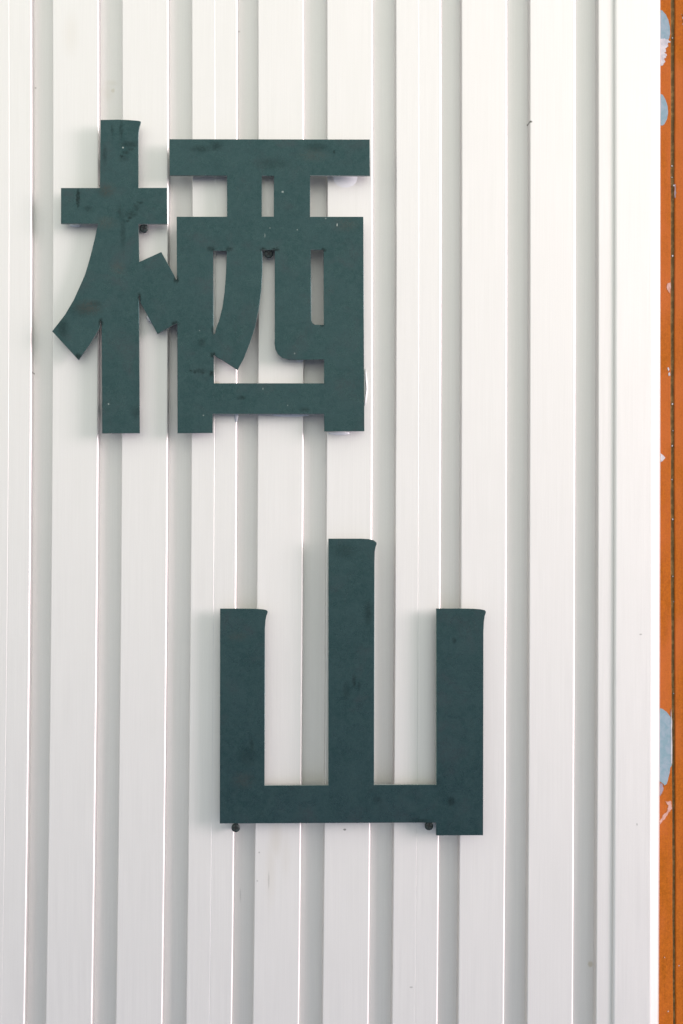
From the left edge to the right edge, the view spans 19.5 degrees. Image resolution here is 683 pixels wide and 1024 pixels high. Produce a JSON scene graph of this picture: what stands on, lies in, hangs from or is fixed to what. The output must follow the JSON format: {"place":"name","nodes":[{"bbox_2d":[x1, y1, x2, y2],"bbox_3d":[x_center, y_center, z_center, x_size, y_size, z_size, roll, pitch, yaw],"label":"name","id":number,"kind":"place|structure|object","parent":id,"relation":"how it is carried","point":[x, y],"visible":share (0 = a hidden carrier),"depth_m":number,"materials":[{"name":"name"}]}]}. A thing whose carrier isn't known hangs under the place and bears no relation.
{"place":"outdoors","nodes":[
{"label":"outdoors","id":0,"kind":"place"},
{"label":"ground","id":1,"kind":"structure","parent":0,"visible":0},
{"bbox_2d":[0,0,660,1023],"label":"cladding wall","id":2,"kind":"structure","parent":1,"relation":"on","point":[498,458],"depth_m":1.89,"materials":[{"name":"white metal"}]},
{"bbox_2d":[140,225,147,232],"bbox_3d":[-0.186,-0.266,1.881,0.008,0.008,0.024,17,-2,-2],"label":"screw","id":3,"kind":"object","parent":2,"relation":"attached to","point":[143,228],"visible":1,"depth_m":1.87,"materials":[{"name":"grey metal"}]},
{"bbox_2d":[52,120,369,434],"bbox_3d":[-0.122,-0.220,1.877,0.297,0.294,0.020,0,-1,-3],"label":"sign character","id":4,"kind":"object","parent":2,"relation":"attached to","point":[119,206],"visible":1,"depth_m":1.87,"materials":[{"name":"metal"}]},
{"bbox_2d":[231,823,239,831],"bbox_3d":[-0.099,0.296,1.874,0.008,0.008,0.024,6,-1,-2],"label":"screw","id":5,"kind":"object","parent":2,"relation":"attached to","point":[235,827],"visible":0.98,"depth_m":1.86,"materials":[{"name":"grey metal"}]},
{"bbox_2d":[264,250,272,257],"bbox_3d":[-0.069,-0.243,1.885,0.008,0.008,0.024,-44,1,-3],"label":"screw","id":6,"kind":"object","parent":2,"relation":"attached to","point":[268,253],"visible":1,"depth_m":1.87,"materials":[{"name":"grey metal"}]},
{"bbox_2d":[220,539,485,834],"bbox_3d":[0.010,0.164,1.876,0.250,0.278,0.020,0,-1,-3],"label":"sign character","id":7,"kind":"object","parent":2,"relation":"attached to","point":[450,802],"visible":1,"depth_m":1.87,"materials":[{"name":"metal"}]},
{"bbox_2d":[425,823,432,829],"bbox_3d":[0.082,0.295,1.882,0.008,0.008,0.024,12,-2,-2],"label":"screw","id":8,"kind":"object","parent":2,"relation":"attached to","point":[428,826],"visible":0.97,"depth_m":1.87,"materials":[{"name":"grey metal"}]},
{"bbox_2d":[659,0,682,1023],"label":"timber post","id":9,"kind":"object","parent":2,"relation":"attached to","point":[671,747],"visible":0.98,"depth_m":1.91,"materials":[{"name":"orange wood"}]}
]}

